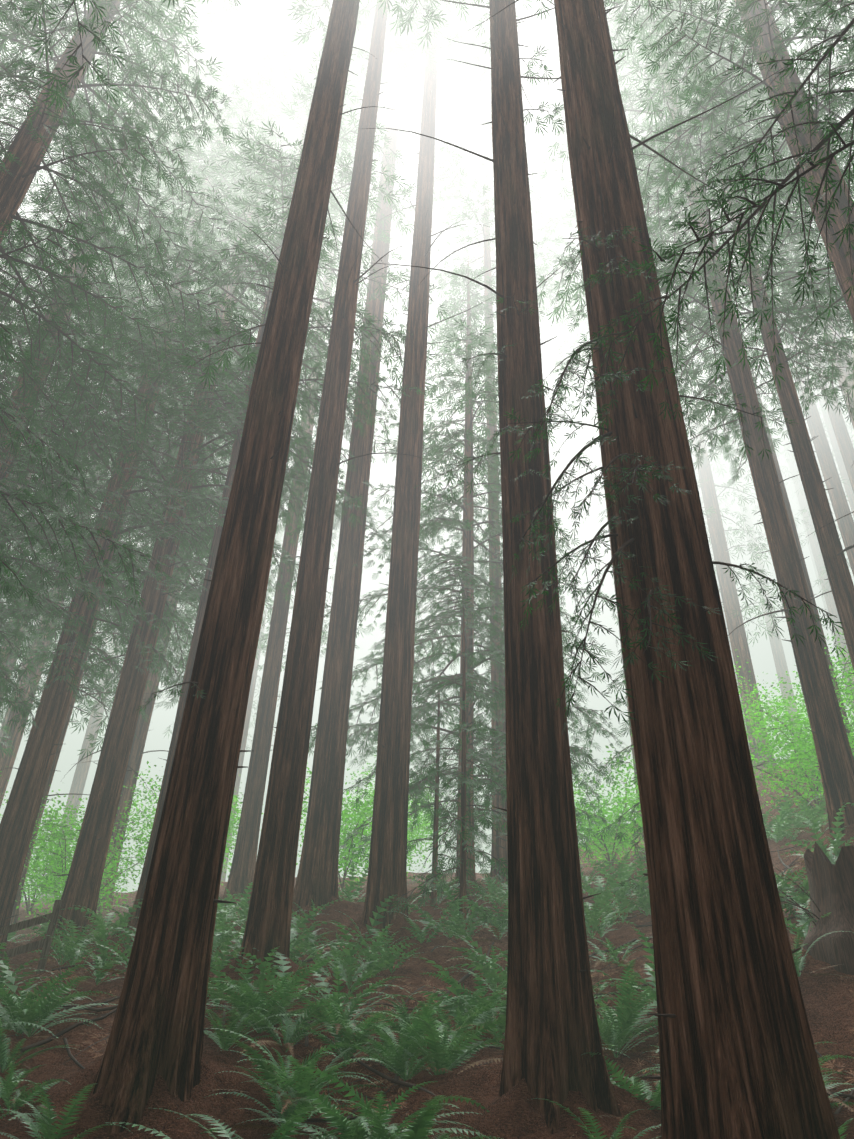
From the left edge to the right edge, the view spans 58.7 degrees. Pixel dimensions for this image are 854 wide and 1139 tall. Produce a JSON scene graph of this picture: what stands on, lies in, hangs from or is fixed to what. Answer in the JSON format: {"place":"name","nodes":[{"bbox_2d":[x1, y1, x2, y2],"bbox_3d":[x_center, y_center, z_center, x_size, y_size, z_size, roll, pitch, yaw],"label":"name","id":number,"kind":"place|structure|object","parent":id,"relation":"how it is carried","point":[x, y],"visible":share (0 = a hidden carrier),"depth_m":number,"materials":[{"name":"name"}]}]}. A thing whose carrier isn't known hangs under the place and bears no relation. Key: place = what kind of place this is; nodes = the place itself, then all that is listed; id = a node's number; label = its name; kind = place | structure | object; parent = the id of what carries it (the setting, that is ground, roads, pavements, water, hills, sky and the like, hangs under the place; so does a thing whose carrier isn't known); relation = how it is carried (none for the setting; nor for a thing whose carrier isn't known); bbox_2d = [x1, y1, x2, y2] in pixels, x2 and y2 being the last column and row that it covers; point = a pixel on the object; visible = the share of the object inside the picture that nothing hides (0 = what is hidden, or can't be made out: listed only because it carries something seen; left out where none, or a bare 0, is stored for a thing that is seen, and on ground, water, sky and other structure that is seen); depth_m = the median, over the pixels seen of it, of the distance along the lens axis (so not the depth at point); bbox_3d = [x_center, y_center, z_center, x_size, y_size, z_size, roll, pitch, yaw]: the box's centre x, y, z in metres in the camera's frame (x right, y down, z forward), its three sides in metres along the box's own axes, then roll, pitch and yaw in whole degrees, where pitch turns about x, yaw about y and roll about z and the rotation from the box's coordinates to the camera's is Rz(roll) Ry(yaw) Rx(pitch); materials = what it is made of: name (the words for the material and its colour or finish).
{"place":"outdoors","nodes":[
{"label":"outdoors","id":0,"kind":"place"},
{"bbox_2d":[0,758,853,1138],"bbox_3d":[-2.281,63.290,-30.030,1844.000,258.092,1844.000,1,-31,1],"label":"ground","id":1,"kind":"structure","parent":0,"point":[828,1002],"depth_m":9.52,"materials":[{"name":"brown soil"}]},
{"bbox_2d":[1,941,25,961],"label":"duff mound","id":2,"kind":"object","parent":1,"relation":"on","point":[10,945],"visible":0.1,"depth_m":15.22,"materials":[{"name":"brown soil"}]},
{"bbox_2d":[0,900,61,973],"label":"rail fence","id":3,"kind":"object","parent":1,"relation":"on","point":[46,942],"visible":0.79,"depth_m":12.78,"materials":[{"name":"brown wood"}]},
{"bbox_2d":[0,473,87,741],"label":"redwood","id":4,"kind":"object","parent":1,"relation":"on","point":[6,717],"visible":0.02,"depth_m":43.27,"materials":[{"name":"grey plant"}]},
{"bbox_2d":[0,921,114,972],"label":"duff mound","id":5,"kind":"object","parent":1,"relation":"on","point":[23,961],"visible":0.19,"depth_m":14.30,"materials":[{"name":"brown soil"}]},
{"bbox_2d":[0,771,128,916],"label":"shrub","id":6,"kind":"object","parent":1,"relation":"on","point":[27,908],"visible":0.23,"depth_m":22.34,"materials":[{"name":"green plant"}]},
{"bbox_2d":[0,287,143,710],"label":"redwood","id":7,"kind":"object","parent":1,"relation":"on","point":[10,660],"depth_m":36.13,"materials":[{"name":"grey plant"}]},
{"bbox_2d":[0,50,153,395],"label":"redwood","id":8,"kind":"object","parent":1,"relation":"on","point":[56,214],"depth_m":35.79,"materials":[{"name":"green plant"}]},
{"bbox_2d":[6,785,155,929],"bbox_3d":[-9.109,7.681,20.099,5.408,3.738,4.832,1,-31,1],"label":"shrub","id":9,"kind":"object","parent":1,"relation":"on","point":[61,861],"visible":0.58,"depth_m":19.85,"materials":[{"name":"green plant"}]},
{"bbox_2d":[0,60,187,756],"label":"redwood","id":10,"kind":"object","parent":1,"relation":"on","point":[12,699],"visible":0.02,"depth_m":25.23,"materials":[{"name":"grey plant"}]},
{"bbox_2d":[53,922,137,964],"bbox_3d":[-5.481,6.995,14.353,3.012,1.095,2.959,1,-31,1],"label":"duff mound","id":11,"kind":"object","parent":1,"relation":"on","point":[114,938],"visible":0.19,"depth_m":13.65,"materials":[{"name":"brown soil"}]},
{"bbox_2d":[0,131,208,807],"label":"redwood","id":12,"kind":"object","parent":1,"relation":"on","point":[7,762],"depth_m":29.17,"materials":[{"name":"grey plant"}]},
{"bbox_2d":[40,437,173,898],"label":"redwood","id":13,"kind":"object","parent":1,"relation":"on","point":[79,778],"visible":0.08,"depth_m":51.57,"materials":[{"name":"grey plant"}]},
{"bbox_2d":[0,0,241,696],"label":"redwood","id":14,"kind":"object","parent":1,"relation":"on","point":[22,160],"visible":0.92,"depth_m":16.44,"materials":[{"name":"green plant"}]},
{"bbox_2d":[0,0,242,110],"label":"redwood","id":15,"kind":"object","parent":1,"relation":"on","point":[71,56],"visible":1,"depth_m":11.25,"materials":[{"name":"green plant"}]},
{"bbox_2d":[0,0,244,789],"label":"redwood","id":16,"kind":"object","parent":1,"relation":"on","point":[4,478],"visible":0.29,"depth_m":19.63,"materials":[{"name":"green plant"}]},
{"bbox_2d":[0,46,272,924],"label":"redwood","id":17,"kind":"object","parent":1,"relation":"on","point":[95,686],"visible":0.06,"depth_m":23.63,"materials":[{"name":"brown plant"}]},
{"bbox_2d":[0,0,332,950],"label":"redwood","id":18,"kind":"object","parent":1,"relation":"on","point":[60,688],"visible":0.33,"depth_m":19.44,"materials":[{"name":"green plant"}]},
{"bbox_2d":[0,1042,339,1138],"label":"dirt mound","id":19,"kind":"object","parent":1,"relation":"on","point":[222,1107],"visible":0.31,"depth_m":6.90,"materials":[{"name":"brown soil"}]},
{"bbox_2d":[1,0,374,939],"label":"redwood","id":20,"kind":"object","parent":1,"relation":"on","point":[87,868],"visible":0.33,"depth_m":20.43,"materials":[{"name":"green plant"}]},
{"bbox_2d":[59,104,319,909],"bbox_3d":[-8.724,-8.562,33.499,9.375,44.600,9.731,1,-31,1],"label":"redwood","id":21,"kind":"object","parent":1,"relation":"on","point":[137,748],"visible":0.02,"depth_m":24.73,"materials":[{"name":"brown plant"}]},
{"bbox_2d":[121,761,263,884],"bbox_3d":[-7.699,8.125,23.160,5.820,4.039,4.922,1,-31,1],"label":"shrub","id":22,"kind":"object","parent":1,"relation":"on","point":[232,823],"visible":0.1,"depth_m":23.28,"materials":[{"name":"green plant"}]},
{"bbox_2d":[161,493,288,752],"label":"redwood","id":23,"kind":"object","parent":1,"relation":"on","point":[279,694],"visible":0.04,"depth_m":52.13,"materials":[{"name":"grey plant"}]},
{"bbox_2d":[220,887,251,908],"bbox_3d":[-4.880,8.562,19.532,2.989,1.193,2.540,1,-31,1],"label":"duff mound","id":24,"kind":"object","parent":1,"relation":"on","point":[232,892],"visible":0.12,"depth_m":19.26,"materials":[{"name":"brown soil"}]},
{"bbox_2d":[167,247,316,659],"bbox_3d":[-9.873,-5.518,42.498,7.711,45.111,8.745,1,-31,1],"label":"redwood","id":25,"kind":"object","parent":1,"relation":"on","point":[282,529],"depth_m":39.66,"materials":[{"name":"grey plant"}]},
{"bbox_2d":[72,0,449,927],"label":"redwood","id":26,"kind":"object","parent":1,"relation":"on","point":[348,130],"visible":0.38,"depth_m":22.04,"materials":[{"name":"green plant"}]},
{"bbox_2d":[221,375,315,881],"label":"redwood","id":27,"kind":"object","parent":1,"relation":"on","point":[245,733],"visible":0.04,"depth_m":47.91,"materials":[{"name":"grey plant"}]},
{"bbox_2d":[93,0,447,1134],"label":"redwood","id":28,"kind":"object","parent":1,"relation":"on","point":[159,1022],"visible":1,"depth_m":8.96,"materials":[{"name":"brown plant"}]},
{"bbox_2d":[205,956,374,1014],"bbox_3d":[-2.241,5.882,10.826,3.054,0.929,2.879,1,-31,1],"label":"duff mound","id":29,"kind":"object","parent":1,"relation":"on","point":[231,973],"visible":0.1,"depth_m":10.53,"materials":[{"name":"brown soil"}]},
{"bbox_2d":[231,896,364,939],"bbox_3d":[-2.412,7.172,15.596,3.700,1.183,3.286,-25,-40,37],"label":"duff mound","id":30,"kind":"object","parent":1,"relation":"on","point":[352,910],"visible":0.25,"depth_m":15.07,"materials":[{"name":"brown soil"}]},
{"bbox_2d":[256,202,383,670],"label":"redwood","id":31,"kind":"object","parent":1,"relation":"on","point":[325,638],"visible":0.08,"depth_m":41.45,"materials":[{"name":"grey plant"}]},
{"bbox_2d":[222,21,435,898],"bbox_3d":[-4.022,-11.744,31.709,8.741,48.600,7.406,1,-31,1],"label":"redwood","id":32,"kind":"object","parent":1,"relation":"on","point":[242,872],"visible":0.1,"depth_m":22.32,"materials":[{"name":"brown plant"}]},
{"bbox_2d":[296,763,415,887],"bbox_3d":[-2.513,7.771,22.834,4.382,3.383,5.100,1,-31,1],"label":"shrub","id":33,"kind":"object","parent":1,"relation":"on","point":[364,812],"visible":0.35,"depth_m":22.33,"materials":[{"name":"green plant"}]},
{"bbox_2d":[238,0,476,980],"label":"redwood","id":34,"kind":"object","parent":1,"relation":"on","point":[268,925],"visible":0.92,"depth_m":14.24,"materials":[{"name":"brown plant"}]},
{"bbox_2d":[292,0,480,912],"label":"redwood","id":35,"kind":"object","parent":1,"relation":"on","point":[317,880],"visible":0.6,"depth_m":19.23,"materials":[{"name":"brown plant"}]},
{"bbox_2d":[295,910,479,970],"bbox_3d":[-0.781,6.560,13.607,3.359,1.416,3.325,-25,-40,37],"label":"duff mound","id":36,"kind":"object","parent":1,"relation":"on","point":[399,923],"visible":0.27,"depth_m":13.09,"materials":[{"name":"brown soil"}]},
{"bbox_2d":[341,755,456,880],"bbox_3d":[-0.863,8.614,26.097,4.146,4.230,6.609,1,-31,1],"label":"shrub","id":37,"kind":"object","parent":1,"relation":"on","point":[425,824],"visible":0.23,"depth_m":25.52,"materials":[{"name":"green plant"}]},
{"bbox_2d":[0,791,853,1138],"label":"sword ferns","id":38,"kind":"object","parent":1,"relation":"on","point":[460,1039],"visible":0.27,"depth_m":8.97,"materials":[{"name":"green plant"}]},
{"bbox_2d":[0,862,853,1137],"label":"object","id":39,"kind":"object","parent":1,"relation":"on","point":[840,1107],"visible":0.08,"depth_m":8.92,"materials":[{"name":"green plant"}]},
{"bbox_2d":[1,843,853,1121],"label":"fallen twigs","id":40,"kind":"object","parent":1,"relation":"on","point":[395,1080],"visible":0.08,"depth_m":9.17,"materials":[{"name":"brown wood"}]},
{"bbox_2d":[361,678,496,907],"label":"conifer tree","id":41,"kind":"object","parent":1,"relation":"on","point":[436,804],"visible":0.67,"depth_m":16.56,"materials":[{"name":"green plant"}]},
{"bbox_2d":[324,0,534,931],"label":"redwood","id":42,"kind":"object","parent":1,"relation":"on","point":[387,873],"visible":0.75,"depth_m":18.63,"materials":[{"name":"brown plant"}]},
{"bbox_2d":[387,607,507,929],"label":"conifer tree","id":43,"kind":"object","parent":1,"relation":"on","point":[463,778],"visible":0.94,"depth_m":14.38,"materials":[{"name":"green plant"}]},
{"bbox_2d":[273,257,629,886],"bbox_3d":[1.012,-2.050,23.269,9.346,23.600,9.622,1,-31,1],"label":"redwood","id":44,"kind":"object","parent":1,"relation":"on","point":[465,559],"visible":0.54,"depth_m":21.20,"materials":[{"name":"green plant"}]},
{"bbox_2d":[452,340,502,628],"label":"redwood","id":45,"kind":"object","parent":1,"relation":"on","point":[483,495],"visible":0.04,"depth_m":65.26,"materials":[{"name":"green plant"}]},
{"bbox_2d":[400,23,581,881],"bbox_3d":[2.538,-10.816,29.877,7.662,44.600,8.424,1,-31,1],"label":"redwood","id":46,"kind":"object","parent":1,"relation":"on","point":[497,851],"visible":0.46,"depth_m":31.41,"materials":[{"name":"grey plant"}]},
{"bbox_2d":[479,874,503,892],"bbox_3d":[1.871,7.967,19.130,2.469,0.838,2.078,1,-31,1],"label":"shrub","id":47,"kind":"object","parent":1,"relation":"on","point":[483,885],"visible":0.08,"depth_m":18.95,"materials":[{"name":"green plant"}]},
{"bbox_2d":[363,0,620,1133],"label":"redwood","id":48,"kind":"object","parent":1,"relation":"on","point":[551,1036],"visible":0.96,"depth_m":8.63,"materials":[{"name":"brown plant"}]},
{"bbox_2d":[409,435,608,891],"bbox_3d":[2.415,1.598,21.953,5.405,15.600,5.266,-13,-34,23],"label":"redwood","id":49,"kind":"object","parent":1,"relation":"on","point":[597,796],"visible":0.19,"depth_m":20.26,"materials":[{"name":"green plant"}]},
{"bbox_2d":[383,1060,660,1138],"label":"dirt mound","id":50,"kind":"object","parent":1,"relation":"on","point":[514,1113],"visible":0.4,"depth_m":6.65,"materials":[{"name":"brown soil"}]},
{"bbox_2d":[531,103,673,826],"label":"redwood","id":51,"kind":"object","parent":1,"relation":"on","point":[565,338],"visible":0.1,"depth_m":40.96,"materials":[{"name":"green plant"}]},
{"bbox_2d":[572,734,644,868],"bbox_3d":[5.205,6.739,20.955,4.350,3.388,4.793,1,-31,1],"label":"shrub","id":52,"kind":"object","parent":1,"relation":"on","point":[609,838],"visible":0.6,"depth_m":20.87,"materials":[{"name":"green plant"}]},
{"bbox_2d":[590,671,648,892],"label":"redwood","id":53,"kind":"object","parent":1,"relation":"on","point":[620,762],"visible":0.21,"depth_m":14.82,"materials":[{"name":"green plant"}]},
{"bbox_2d":[526,56,730,609],"bbox_3d":[7.734,-10.861,31.145,9.004,43.877,10.729,1,-31,1],"label":"redwood","id":54,"kind":"object","parent":1,"relation":"on","point":[570,216],"visible":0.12,"depth_m":34.17,"materials":[{"name":"green plant"}]},
{"bbox_2d":[468,0,846,1138],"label":"redwood","id":55,"kind":"object","parent":1,"relation":"on","point":[738,1056],"visible":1,"depth_m":6.26,"materials":[{"name":"brown plant"}]},
{"bbox_2d":[531,0,853,433],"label":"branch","id":56,"kind":"object","parent":1,"relation":"on","point":[809,154],"visible":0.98,"depth_m":6.96,"materials":[{"name":"green plant"}]},
{"bbox_2d":[536,0,853,839],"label":"redwood","id":57,"kind":"object","parent":1,"relation":"on","point":[834,754],"visible":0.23,"depth_m":19.43,"materials":[{"name":"green plant"}]},
{"bbox_2d":[670,332,735,545],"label":"redwood","id":58,"kind":"object","parent":1,"relation":"on","point":[723,498],"visible":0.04,"depth_m":56.65,"materials":[{"name":"green plant"}]},
{"bbox_2d":[567,0,853,673],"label":"redwood","id":59,"kind":"object","parent":1,"relation":"on","point":[837,570],"visible":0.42,"depth_m":19.77,"materials":[{"name":"green plant"}]},
{"bbox_2d":[674,354,756,749],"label":"redwood","id":60,"kind":"object","parent":1,"relation":"on","point":[729,466],"visible":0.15,"depth_m":62.73,"materials":[{"name":"grey plant"}]},
{"bbox_2d":[604,0,853,536],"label":"redwood","id":61,"kind":"object","parent":1,"relation":"on","point":[763,37],"visible":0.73,"depth_m":16.21,"materials":[{"name":"green plant"}]},
{"bbox_2d":[650,212,808,766],"bbox_3d":[15.860,-10.835,46.090,8.036,47.296,9.456,-25,-40,37],"label":"redwood","id":62,"kind":"object","parent":1,"relation":"on","point":[729,595],"visible":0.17,"depth_m":39.92,"materials":[{"name":"grey plant"}]},
{"bbox_2d":[630,9,853,756],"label":"redwood","id":63,"kind":"object","parent":1,"relation":"on","point":[792,524],"visible":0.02,"depth_m":25.06,"materials":[{"name":"brown plant"}]},
{"bbox_2d":[685,285,804,754],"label":"redwood","id":64,"kind":"object","parent":1,"relation":"on","point":[778,656],"visible":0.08,"depth_m":55.70,"materials":[{"name":"grey plant"}]},
{"bbox_2d":[684,56,853,575],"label":"redwood","id":65,"kind":"object","parent":1,"relation":"on","point":[839,502],"depth_m":32.09,"materials":[{"name":"grey plant"}]},
{"bbox_2d":[685,0,853,427],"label":"redwood","id":66,"kind":"object","parent":1,"relation":"on","point":[849,382],"depth_m":28.59,"materials":[{"name":"grey plant"}]},
{"bbox_2d":[714,295,853,698],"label":"redwood","id":67,"kind":"object","parent":1,"relation":"on","point":[819,563],"visible":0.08,"depth_m":52.81,"materials":[{"name":"grey plant"}]},
{"bbox_2d":[734,623,853,773],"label":"shrub","id":68,"kind":"object","parent":1,"relation":"on","point":[800,696],"visible":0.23,"depth_m":23.07,"materials":[{"name":"green plant"}]},
{"bbox_2d":[735,177,853,492],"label":"redwood","id":69,"kind":"object","parent":1,"relation":"on","point":[844,442],"depth_m":39.00,"materials":[{"name":"grey plant"}]},
{"bbox_2d":[736,661,853,813],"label":"shrub","id":70,"kind":"object","parent":1,"relation":"on","point":[806,763],"visible":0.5,"depth_m":19.25,"materials":[{"name":"green plant"}]},
{"bbox_2d":[740,350,853,715],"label":"redwood","id":71,"kind":"object","parent":1,"relation":"on","point":[816,572],"visible":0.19,"depth_m":57.03,"materials":[{"name":"plant"}]},
{"bbox_2d":[762,261,853,595],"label":"redwood","id":72,"kind":"object","parent":1,"relation":"on","point":[836,453],"visible":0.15,"depth_m":47.28,"materials":[{"name":"grey plant"}]},
{"bbox_2d":[774,841,853,974],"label":"stump","id":73,"kind":"object","parent":1,"relation":"on","point":[831,887],"visible":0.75,"depth_m":9.25,"materials":[{"name":"brown wood"}]},
{"bbox_2d":[779,823,853,882],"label":"fern","id":74,"kind":"object","parent":1,"relation":"on","point":[849,833],"visible":0.31,"depth_m":13.59,"materials":[{"name":"green plant"}]},
{"bbox_2d":[786,388,853,504],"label":"redwood","id":75,"kind":"object","parent":1,"relation":"on","point":[790,501],"visible":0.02,"depth_m":70.36,"materials":[{"name":"grey plant"}]},
{"bbox_2d":[811,227,853,437],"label":"redwood","id":76,"kind":"object","parent":1,"relation":"on","point":[833,379],"visible":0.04,"depth_m":47.04,"materials":[{"name":"green plant"}]},
{"bbox_2d":[812,383,853,518],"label":"redwood","id":77,"kind":"object","parent":1,"relation":"on","point":[835,458],"visible":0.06,"depth_m":63.07,"materials":[{"name":"grey plant"}]},
{"bbox_2d":[829,639,853,722],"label":"shrub","id":78,"kind":"object","parent":1,"relation":"on","point":[848,684],"visible":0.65,"depth_m":21.41,"materials":[{"name":"green plant"}]},
{"bbox_2d":[0,0,853,900],"label":"sky","id":79,"kind":"structure","parent":0,"point":[533,32],"materials":[{"name":"white"}]}
]}

